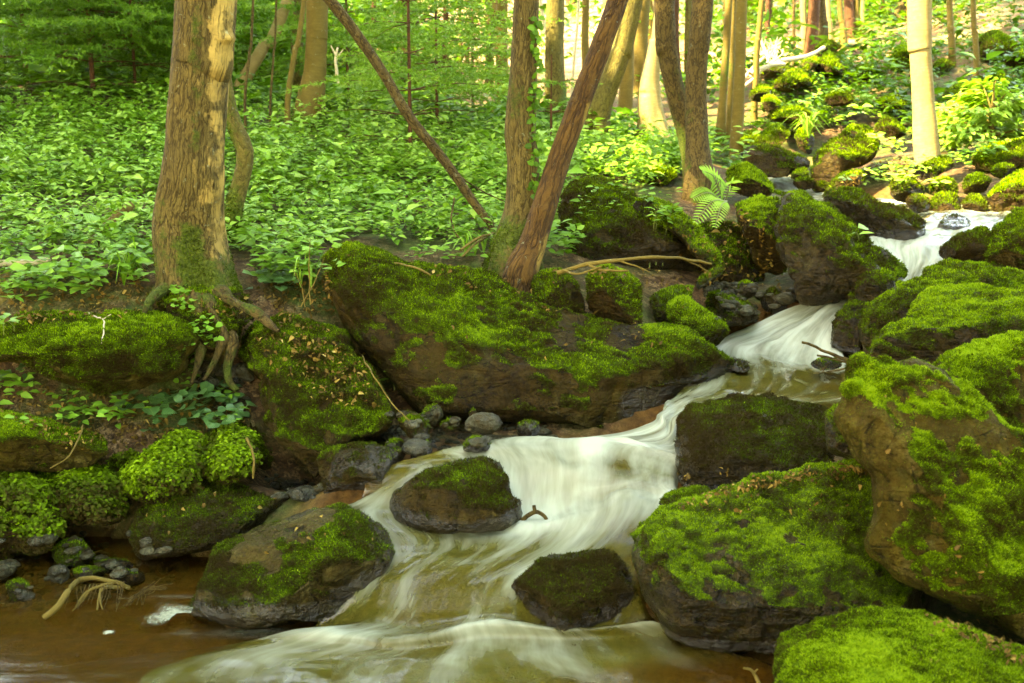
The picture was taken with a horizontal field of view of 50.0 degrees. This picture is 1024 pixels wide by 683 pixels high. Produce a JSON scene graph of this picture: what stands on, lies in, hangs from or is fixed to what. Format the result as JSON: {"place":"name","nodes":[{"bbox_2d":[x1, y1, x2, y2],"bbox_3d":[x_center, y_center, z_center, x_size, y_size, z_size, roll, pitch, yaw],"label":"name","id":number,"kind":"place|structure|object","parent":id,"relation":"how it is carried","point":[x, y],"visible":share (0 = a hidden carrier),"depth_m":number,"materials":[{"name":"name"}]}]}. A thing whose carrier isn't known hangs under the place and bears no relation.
{"place":"outdoors","nodes":[
{"label":"outdoors","id":0,"kind":"place"},
{"bbox_2d":[0,536,316,682],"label":"side pool water","id":1,"kind":"structure","parent":0,"point":[67,644],"depth_m":3.15,"materials":[{"name":"brown liquid"}]},
{"bbox_2d":[51,536,94,566],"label":"rock","id":2,"kind":"object","parent":1,"relation":"on","point":[59,556],"visible":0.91,"depth_m":3.62,"materials":[{"name":"stone"}]},
{"bbox_2d":[42,576,130,619],"bbox_3d":[-1.275,0.758,3.296,0.190,0.074,0.215,0,10,0],"label":"driftwood","id":3,"kind":"object","parent":1,"relation":"on","point":[56,607],"visible":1,"depth_m":3.31,"materials":[{"name":"beige wood"}]},
{"bbox_2d":[0,0,1023,664],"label":"ground","id":4,"kind":"structure","parent":0,"point":[286,464],"depth_m":5.11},
{"bbox_2d":[0,471,66,560],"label":"moss mound","id":5,"kind":"object","parent":4,"relation":"on","point":[28,508],"visible":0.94,"depth_m":3.60,"materials":[{"name":"green plant"}]},
{"bbox_2d":[0,408,108,473],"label":"boulder","id":6,"kind":"object","parent":4,"relation":"on","point":[25,448],"visible":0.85,"depth_m":3.81,"materials":[{"name":"green plant"}]},
{"bbox_2d":[0,369,41,404],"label":"herb","id":7,"kind":"object","parent":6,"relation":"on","point":[17,381],"visible":1,"depth_m":4.11,"materials":[{"name":"green plant"}]},
{"bbox_2d":[0,255,155,301],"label":"herb","id":8,"kind":"object","parent":4,"relation":"on","point":[47,267],"visible":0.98,"depth_m":4.44,"materials":[{"name":"green plant"}]},
{"bbox_2d":[17,240,152,287],"bbox_3d":[-1.742,-0.327,4.528,0.543,0.171,0.398,0,10,0],"label":"herb","id":9,"kind":"object","parent":4,"relation":"on","point":[92,263],"visible":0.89,"depth_m":4.50,"materials":[{"name":"green plant"}]},
{"bbox_2d":[50,398,135,428],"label":"herb","id":10,"kind":"object","parent":4,"relation":"on","point":[101,411],"visible":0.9,"depth_m":4.07,"materials":[{"name":"green plant"}]},
{"bbox_2d":[0,308,200,396],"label":"boulder","id":11,"kind":"object","parent":4,"relation":"on","point":[135,349],"visible":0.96,"depth_m":3.99,"materials":[{"name":"green plant"}]},
{"bbox_2d":[3,388,248,425],"bbox_3d":[-1.384,0.258,4.028,0.820,0.134,0.479,-3,10,-17],"label":"herb","id":12,"kind":"object","parent":4,"relation":"on","point":[59,416],"visible":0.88,"depth_m":4.10,"materials":[{"name":"green plant"}]},
{"bbox_2d":[0,0,270,108],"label":"spruce","id":13,"kind":"object","parent":4,"relation":"on","point":[51,49],"visible":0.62,"depth_m":8.63,"materials":[{"name":"green plant"}]},
{"bbox_2d":[0,0,274,100],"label":"spruce","id":14,"kind":"object","parent":4,"relation":"on","point":[115,23],"visible":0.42,"depth_m":9.01,"materials":[{"name":"green plant"}]},
{"bbox_2d":[37,418,274,525],"bbox_3d":[-1.585,0.578,4.260,1.353,0.604,0.948,0,10,0],"label":"boulder","id":15,"kind":"object","parent":4,"relation":"on","point":[117,462],"visible":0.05,"depth_m":4.04,"materials":[{"name":"green stone"}]},
{"bbox_2d":[37,463,131,525],"bbox_3d":[-1.504,0.543,3.898,0.316,0.232,0.584,-6,12,-31],"label":"moss mound","id":16,"kind":"object","parent":15,"relation":"on","point":[93,495],"visible":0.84,"depth_m":3.73,"materials":[{"name":"green plant"}]},
{"bbox_2d":[117,427,212,504],"bbox_3d":[-1.210,0.446,3.882,0.346,0.242,0.512,-5,11,-25],"label":"moss mound","id":17,"kind":"object","parent":4,"relation":"on","point":[171,464],"visible":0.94,"depth_m":3.74,"materials":[{"name":"green plant"}]},
{"bbox_2d":[111,381,243,431],"bbox_3d":[-1.275,0.243,4.185,0.493,0.158,0.331,0,10,0],"label":"wild ginger","id":18,"kind":"object","parent":4,"relation":"on","point":[206,388],"visible":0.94,"depth_m":4.14,"materials":[{"name":"green plant"}]},
{"bbox_2d":[147,284,254,353],"bbox_3d":[-1.250,-0.119,4.455,0.549,0.284,0.360,9,13,41],"label":"moss mound","id":19,"kind":"object","parent":4,"relation":"on","point":[233,322],"visible":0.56,"depth_m":4.31,"materials":[{"name":"green plant"}]},
{"bbox_2d":[127,480,289,559],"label":"boulder","id":20,"kind":"object","parent":4,"relation":"on","point":[218,517],"visible":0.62,"depth_m":3.63,"materials":[{"name":"plant"}]},
{"bbox_2d":[142,0,279,391],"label":"broadleaf tree","id":21,"kind":"object","parent":4,"relation":"on","point":[190,244],"visible":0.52,"depth_m":4.33,"materials":[{"name":"brown plant"}]},
{"bbox_2d":[169,284,224,390],"bbox_3d":[-1.269,-0.002,4.290,0.173,0.426,0.405,-7,12,-35],"label":"ivy","id":22,"kind":"object","parent":21,"relation":"attached to","point":[173,289],"visible":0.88,"depth_m":4.26,"materials":[{"name":"green plant"}]},
{"bbox_2d":[203,422,268,484],"bbox_3d":[-0.999,0.405,3.925,0.241,0.191,0.486,-1,10,-8],"label":"moss mound","id":23,"kind":"object","parent":4,"relation":"on","point":[228,459],"visible":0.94,"depth_m":3.79,"materials":[{"name":"green plant"}]},
{"bbox_2d":[224,76,253,240],"bbox_3d":[-1.330,-1.049,5.192,0.210,1.381,0.139,0,10,0],"label":"broadleaf tree","id":24,"kind":"object","parent":4,"relation":"on","point":[240,139],"visible":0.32,"depth_m":5.20,"materials":[{"name":"brown plant"}]},
{"bbox_2d":[233,0,293,106],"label":"forest tree","id":25,"kind":"object","parent":4,"relation":"on","point":[259,53],"visible":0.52,"depth_m":9.66,"materials":[{"name":"brown plant"}]},
{"bbox_2d":[242,264,302,290],"bbox_3d":[-1.008,-0.282,4.687,0.260,0.117,0.213,0,10,0],"label":"wild ginger","id":26,"kind":"object","parent":4,"relation":"on","point":[273,277],"visible":0.89,"depth_m":4.67,"materials":[{"name":"green plant"}]},
{"bbox_2d":[236,225,345,280],"bbox_3d":[-0.930,-0.371,4.660,0.394,0.230,0.700,-4,11,-23],"label":"herb","id":27,"kind":"object","parent":4,"relation":"on","point":[281,258],"visible":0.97,"depth_m":4.69,"materials":[{"name":"green plant"}]},
{"bbox_2d":[186,502,396,628],"bbox_3d":[-0.679,0.693,3.412,0.661,0.364,0.763,0,10,0],"label":"boulder","id":28,"kind":"object","parent":4,"relation":"on","point":[245,581],"visible":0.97,"depth_m":3.16,"materials":[{"name":"stone"}]},
{"bbox_2d":[284,0,306,132],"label":"forest tree","id":29,"kind":"object","parent":4,"relation":"on","point":[289,84],"visible":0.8,"depth_m":8.15,"materials":[{"name":"beige plant"}]},
{"bbox_2d":[291,0,327,130],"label":"broadleaf tree","id":30,"kind":"object","parent":4,"relation":"on","point":[315,66],"visible":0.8,"depth_m":8.38,"materials":[{"name":"beige plant"}]},
{"bbox_2d":[237,311,397,476],"bbox_3d":[-0.755,0.164,4.256,0.517,0.538,0.938,-5,11,-25],"label":"boulder","id":31,"kind":"object","parent":4,"relation":"on","point":[303,426],"visible":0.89,"depth_m":4.01,"materials":[{"name":"green plant"}]},
{"bbox_2d":[235,0,458,117],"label":"spruce","id":32,"kind":"object","parent":4,"relation":"on","point":[300,65],"visible":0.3,"depth_m":9.58,"materials":[{"name":"green plant"}]},
{"bbox_2d":[317,441,405,493],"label":"rock","id":33,"kind":"object","parent":4,"relation":"on","point":[353,465],"visible":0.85,"depth_m":3.66,"materials":[{"name":"grey stone"}]},
{"bbox_2d":[0,281,797,600],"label":"gravel","id":34,"kind":"structure","parent":4,"relation":"on","point":[486,423],"depth_m":3.87,"materials":[{"name":"grey stone"}]},
{"bbox_2d":[323,0,495,238],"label":"fallen pole","id":35,"kind":"object","parent":4,"relation":"on","point":[340,13],"visible":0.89,"depth_m":5.17,"materials":[{"name":"brown wood"}]},
{"bbox_2d":[281,0,557,163],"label":"spruce","id":36,"kind":"object","parent":4,"relation":"on","point":[407,72],"visible":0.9,"depth_m":7.34,"materials":[{"name":"green plant"}]},
{"bbox_2d":[327,0,543,141],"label":"spruce","id":37,"kind":"object","parent":4,"relation":"on","point":[434,8],"visible":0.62,"depth_m":8.58,"materials":[{"name":"green plant"}]},
{"bbox_2d":[389,455,522,533],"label":"rock","id":38,"kind":"object","parent":4,"relation":"on","point":[470,495],"visible":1,"depth_m":3.44,"materials":[{"name":"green stone"}]},
{"bbox_2d":[381,0,573,116],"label":"spruce","id":39,"kind":"object","parent":4,"relation":"on","point":[504,20],"visible":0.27,"depth_m":10.10,"materials":[{"name":"green plant"}]},
{"bbox_2d":[0,0,977,100],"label":"foliage","id":40,"kind":"object","parent":4,"relation":"on","point":[779,18],"visible":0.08,"depth_m":13.10,"materials":[{"name":"green plant"}]},
{"bbox_2d":[0,0,1023,293],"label":"undergrowth","id":41,"kind":"object","parent":4,"relation":"on","point":[644,152],"visible":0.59,"depth_m":7.23,"materials":[{"name":"green plant"}]},
{"bbox_2d":[0,156,1023,664],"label":"dry leaves","id":42,"kind":"object","parent":4,"relation":"on","point":[374,404],"visible":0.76,"depth_m":4.16,"materials":[{"name":"plant"}]},
{"bbox_2d":[481,0,544,277],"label":"broadleaf tree","id":43,"kind":"object","parent":4,"relation":"on","point":[516,210],"visible":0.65,"depth_m":4.86,"materials":[{"name":"brown plant"}]},
{"bbox_2d":[524,15,545,199],"bbox_3d":[0.095,-0.919,4.853,0.123,1.018,0.095,-3,10,-15],"label":"ivy","id":44,"kind":"object","parent":43,"relation":"attached to","point":[535,38],"visible":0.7,"depth_m":4.82,"materials":[{"name":"green plant"}]},
{"bbox_2d":[321,240,734,428],"bbox_3d":[0.074,-0.036,4.686,1.777,0.797,1.299,0,10,0],"label":"boulder","id":45,"kind":"object","parent":4,"relation":"on","point":[412,344],"visible":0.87,"depth_m":4.26,"materials":[{"name":"green stone"}]},
{"bbox_2d":[529,267,585,313],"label":"boulder","id":46,"kind":"object","parent":45,"relation":"on","point":[562,290],"visible":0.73,"depth_m":4.58,"materials":[{"name":"green plant"}]},
{"bbox_2d":[557,255,711,274],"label":"fallen branch","id":47,"kind":"object","parent":46,"relation":"on","point":[585,264],"visible":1,"depth_m":4.51,"materials":[{"name":"beige wood"}]},
{"bbox_2d":[584,263,643,324],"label":"boulder","id":48,"kind":"object","parent":45,"relation":"on","point":[618,298],"visible":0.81,"depth_m":4.58,"materials":[{"name":"green plant"}]},
{"bbox_2d":[665,294,730,346],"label":"boulder","id":49,"kind":"object","parent":45,"relation":"on","point":[692,314],"visible":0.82,"depth_m":4.68,"materials":[{"name":"green plant"}]},
{"bbox_2d":[545,0,567,124],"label":"forest tree","id":50,"kind":"object","parent":4,"relation":"on","point":[554,40],"visible":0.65,"depth_m":10.12,"materials":[{"name":"plant"}]},
{"bbox_2d":[502,0,627,293],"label":"dead tree","id":51,"kind":"object","parent":4,"relation":"on","point":[523,264],"visible":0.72,"depth_m":4.82,"materials":[{"name":"brown wood"}]},
{"bbox_2d":[546,219,585,255],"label":"herb","id":52,"kind":"object","parent":4,"relation":"on","point":[565,241],"visible":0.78,"depth_m":5.14,"materials":[{"name":"green plant"}]},
{"bbox_2d":[511,547,636,630],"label":"rock","id":53,"kind":"object","parent":4,"relation":"on","point":[576,589],"visible":0.81,"depth_m":3.09,"materials":[{"name":"brown stone"}]},
{"bbox_2d":[583,0,642,146],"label":"forest tree","id":54,"kind":"object","parent":4,"relation":"on","point":[611,78],"visible":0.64,"depth_m":8.88,"materials":[{"name":"brown plant"}]},
{"bbox_2d":[618,47,633,115],"bbox_3d":[1.153,-8.644,10.444,4.623,12.949,3.270,-8,13,-40],"label":"forest tree","id":55,"kind":"object","parent":4,"relation":"on","point":[625,99],"visible":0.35,"depth_m":11.65,"materials":[{"name":"beige plant"}]},
{"bbox_2d":[557,174,701,271],"bbox_3d":[0.600,-0.588,5.657,0.749,0.540,0.809,0,10,0],"label":"boulder","id":56,"kind":"object","parent":4,"relation":"on","point":[625,229],"visible":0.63,"depth_m":5.36,"materials":[{"name":"plant"}]},
{"bbox_2d":[632,194,723,267],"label":"boulder","id":57,"kind":"object","parent":56,"relation":"on","point":[679,227],"visible":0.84,"depth_m":5.30,"materials":[{"name":"plant"}]},
{"bbox_2d":[633,0,649,94],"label":"forest tree","id":58,"kind":"object","parent":4,"relation":"on","point":[640,44],"visible":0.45,"depth_m":13.49,"materials":[{"name":"beige plant"}]},
{"bbox_2d":[635,8,677,157],"bbox_3d":[1.752,-6.974,7.748,3.171,11.384,5.094,7,12,33],"label":"broadleaf tree","id":59,"kind":"object","parent":4,"relation":"on","point":[650,105],"visible":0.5,"depth_m":8.91,"materials":[{"name":"beige plant"}]},
{"bbox_2d":[654,0,685,188],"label":"broadleaf tree","id":60,"kind":"object","parent":4,"relation":"on","point":[666,46],"visible":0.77,"depth_m":7.15,"materials":[{"name":"brown plant"}]},
{"bbox_2d":[648,284,693,323],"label":"boulder","id":61,"kind":"object","parent":4,"relation":"on","point":[658,300],"visible":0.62,"depth_m":4.89,"materials":[{"name":"plant"}]},
{"bbox_2d":[681,0,716,204],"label":"broadleaf tree","id":62,"kind":"object","parent":4,"relation":"on","point":[697,150],"visible":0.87,"depth_m":6.87,"materials":[{"name":"brown plant"}]},
{"bbox_2d":[712,0,732,145],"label":"forest tree","id":63,"kind":"object","parent":4,"relation":"on","point":[721,112],"visible":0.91,"depth_m":10.29,"materials":[{"name":"beige plant"}]},
{"bbox_2d":[726,0,735,140],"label":"forest tree","id":64,"kind":"object","parent":4,"relation":"on","point":[730,84],"visible":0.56,"depth_m":10.40,"materials":[{"name":"beige plant"}]},
{"bbox_2d":[699,219,765,282],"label":"earth bank","id":65,"kind":"structure","parent":4,"relation":"on","point":[745,262],"depth_m":5.58,"materials":[{"name":"brown soil"}]},
{"bbox_2d":[690,165,740,203],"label":"fern","id":66,"kind":"object","parent":65,"relation":"on","point":[722,183],"visible":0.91,"depth_m":5.59,"materials":[{"name":"green plant"}]},
{"bbox_2d":[705,289,759,326],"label":"rock","id":67,"kind":"object","parent":4,"relation":"on","point":[713,303],"visible":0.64,"depth_m":5.03,"materials":[{"name":"stone"}]},
{"bbox_2d":[728,0,746,167],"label":"forest tree","id":68,"kind":"object","parent":4,"relation":"on","point":[738,106],"visible":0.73,"depth_m":9.22,"materials":[{"name":"beige plant"}]},
{"bbox_2d":[725,161,774,197],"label":"boulder","id":69,"kind":"object","parent":4,"relation":"on","point":[752,178],"visible":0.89,"depth_m":6.72,"materials":[{"name":"green plant"}]},
{"bbox_2d":[673,391,834,490],"bbox_3d":[0.844,0.365,3.773,0.608,0.345,0.615,0,10,0],"label":"boulder","id":70,"kind":"object","parent":4,"relation":"on","point":[740,435],"visible":0.7,"depth_m":3.60,"materials":[{"name":"stone"}]},
{"bbox_2d":[751,0,764,119],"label":"forest tree","id":71,"kind":"object","parent":4,"relation":"on","point":[756,62],"visible":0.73,"depth_m":11.14,"materials":[{"name":"beige plant"}]},
{"bbox_2d":[734,193,786,274],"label":"boulder","id":72,"kind":"object","parent":4,"relation":"on","point":[761,210],"visible":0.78,"depth_m":5.36,"materials":[{"name":"green plant"}]},
{"bbox_2d":[740,143,810,177],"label":"boulder","id":73,"kind":"object","parent":4,"relation":"on","point":[775,161],"visible":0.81,"depth_m":8.29,"materials":[{"name":"brown stone"}]},
{"bbox_2d":[630,459,934,655],"bbox_3d":[0.806,0.635,3.233,0.929,0.588,0.854,0,10,0],"label":"boulder","id":74,"kind":"object","parent":4,"relation":"on","point":[763,572],"visible":0.71,"depth_m":2.94,"materials":[{"name":"plant"}]},
{"bbox_2d":[659,484,710,505],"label":"rock","id":75,"kind":"object","parent":74,"relation":"on","point":[673,495],"visible":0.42,"depth_m":3.38,"materials":[{"name":"stone"}]},
{"bbox_2d":[822,402,853,459],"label":"rock","id":76,"kind":"object","parent":74,"relation":"on","point":[836,444],"visible":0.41,"depth_m":3.23,"materials":[{"name":"stone"}]},
{"bbox_2d":[745,37,825,86],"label":"dead branches","id":77,"kind":"object","parent":4,"relation":"on","point":[775,61],"visible":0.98,"depth_m":11.35,"materials":[{"name":"grey wood"}]},
{"bbox_2d":[767,103,812,123],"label":"boulder","id":78,"kind":"object","parent":4,"relation":"on","point":[782,114],"visible":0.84,"depth_m":10.01,"materials":[{"name":"green plant"}]},
{"bbox_2d":[772,67,814,92],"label":"boulder","id":79,"kind":"object","parent":4,"relation":"on","point":[795,78],"visible":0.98,"depth_m":11.52,"materials":[{"name":"green plant"}]},
{"bbox_2d":[804,0,819,59],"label":"forest tree","id":80,"kind":"object","parent":4,"relation":"on","point":[813,12],"visible":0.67,"depth_m":14.43,"materials":[{"name":"brown plant"}]},
{"bbox_2d":[771,188,908,305],"bbox_3d":[1.543,-0.451,5.182,0.637,0.529,0.665,4,11,23],"label":"boulder","id":81,"kind":"object","parent":4,"relation":"on","point":[825,257],"visible":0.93,"depth_m":4.98,"materials":[{"name":"plant"}]},
{"bbox_2d":[798,85,883,124],"bbox_3d":[2.911,-2.168,9.912,0.963,0.440,3.473,4,11,23],"label":"herb","id":82,"kind":"object","parent":4,"relation":"on","point":[855,106],"visible":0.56,"depth_m":10.62,"materials":[{"name":"green plant"}]},
{"bbox_2d":[810,122,880,192],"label":"boulder","id":83,"kind":"object","parent":4,"relation":"on","point":[846,148],"visible":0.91,"depth_m":8.02,"materials":[{"name":"green plant"}]},
{"bbox_2d":[830,291,869,357],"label":"rock","id":84,"kind":"object","parent":4,"relation":"on","point":[845,338],"visible":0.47,"depth_m":4.77,"materials":[{"name":"stone"}]},
{"bbox_2d":[854,267,897,302],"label":"rock","id":85,"kind":"object","parent":84,"relation":"on","point":[871,285],"visible":0.86,"depth_m":4.83,"materials":[{"name":"stone"}]},
{"bbox_2d":[873,115,907,139],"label":"boulder","id":86,"kind":"object","parent":4,"relation":"on","point":[889,126],"visible":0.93,"depth_m":9.32,"materials":[{"name":"green plant"}]},
{"bbox_2d":[838,153,950,187],"bbox_3d":[2.495,-1.086,7.051,0.630,0.237,2.400,4,11,20],"label":"herb","id":87,"kind":"object","parent":4,"relation":"on","point":[906,159],"visible":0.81,"depth_m":7.38,"materials":[{"name":"green plant"}]},
{"bbox_2d":[772,605,1023,682],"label":"boulder","id":88,"kind":"object","parent":4,"relation":"on","point":[882,644],"visible":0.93,"depth_m":2.38,"materials":[{"name":"green plant"}]},
{"bbox_2d":[907,0,940,177],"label":"broadleaf tree","id":89,"kind":"object","parent":4,"relation":"on","point":[926,142],"visible":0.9,"depth_m":7.74,"materials":[{"name":"beige plant"}]},
{"bbox_2d":[833,351,1023,638],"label":"boulder","id":90,"kind":"object","parent":4,"relation":"on","point":[977,512],"visible":0.99,"depth_m":2.72,"materials":[{"name":"green plant"}]},
{"bbox_2d":[912,155,953,182],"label":"boulder","id":91,"kind":"object","parent":4,"relation":"on","point":[939,164],"visible":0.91,"depth_m":7.48,"materials":[{"name":"plant"}]},
{"bbox_2d":[857,257,1023,354],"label":"boulder","id":92,"kind":"object","parent":4,"relation":"on","point":[892,305],"visible":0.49,"depth_m":4.54,"materials":[{"name":"plant"}]},
{"bbox_2d":[868,286,1023,363],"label":"boulder","id":93,"kind":"object","parent":4,"relation":"on","point":[934,334],"visible":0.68,"depth_m":3.95,"materials":[{"name":"plant"}]},
{"bbox_2d":[906,282,997,318],"bbox_3d":[1.744,-0.119,4.258,0.372,0.214,0.580,8,13,39],"label":"moss mound","id":94,"kind":"object","parent":93,"relation":"on","point":[937,295],"visible":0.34,"depth_m":4.20,"materials":[{"name":"plant"}]},
{"bbox_2d":[906,101,996,150],"bbox_3d":[3.499,-1.645,8.656,0.789,0.487,0.710,0,10,0],"label":"bush","id":95,"kind":"object","parent":4,"relation":"on","point":[953,145],"visible":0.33,"depth_m":8.54,"materials":[{"name":"green plant"}]},
{"bbox_2d":[932,330,1023,428],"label":"boulder","id":96,"kind":"object","parent":4,"relation":"on","point":[991,368],"visible":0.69,"depth_m":3.34,"materials":[{"name":"green plant"}]},
{"bbox_2d":[937,72,1023,145],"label":"bush","id":97,"kind":"object","parent":4,"relation":"on","point":[991,116],"visible":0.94,"depth_m":8.30,"materials":[{"name":"green plant"}]},
{"bbox_2d":[972,28,1019,62],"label":"boulder","id":98,"kind":"object","parent":4,"relation":"on","point":[990,37],"visible":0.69,"depth_m":12.57,"materials":[{"name":"green plant"}]},
{"bbox_2d":[971,137,1023,172],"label":"boulder","id":99,"kind":"object","parent":4,"relation":"on","point":[1014,154],"visible":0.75,"depth_m":7.68,"materials":[{"name":"green plant"}]},
{"bbox_2d":[982,206,1023,270],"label":"boulder","id":100,"kind":"object","parent":4,"relation":"on","point":[1005,246],"visible":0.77,"depth_m":5.22,"materials":[{"name":"green plant"}]},
{"bbox_2d":[987,168,1023,211],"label":"boulder","id":101,"kind":"object","parent":4,"relation":"on","point":[1006,194],"visible":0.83,"depth_m":6.57,"materials":[{"name":"green plant"}]},
{"bbox_2d":[140,174,1010,682],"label":"stream water","id":102,"kind":"structure","parent":0,"point":[436,608],"depth_m":3.24,"materials":[{"name":"white liquid"}]},
{"bbox_2d":[823,185,926,240],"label":"boulder","id":103,"kind":"object","parent":102,"relation":"on","point":[883,219],"visible":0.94,"depth_m":5.87,"materials":[{"name":"plant"}]},
{"bbox_2d":[888,169,924,202],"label":"rock","id":104,"kind":"object","parent":102,"relation":"in","point":[901,191],"visible":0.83,"depth_m":6.93,"materials":[{"name":"stone"}]},
{"bbox_2d":[929,190,960,210],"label":"rock","id":105,"kind":"object","parent":102,"relation":"on","point":[948,200],"visible":0.75,"depth_m":6.67,"materials":[{"name":"green stone"}]},
{"bbox_2d":[938,225,993,261],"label":"rock","id":106,"kind":"object","parent":102,"relation":"in","point":[972,244],"visible":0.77,"depth_m":5.30,"materials":[{"name":"brown stone"}]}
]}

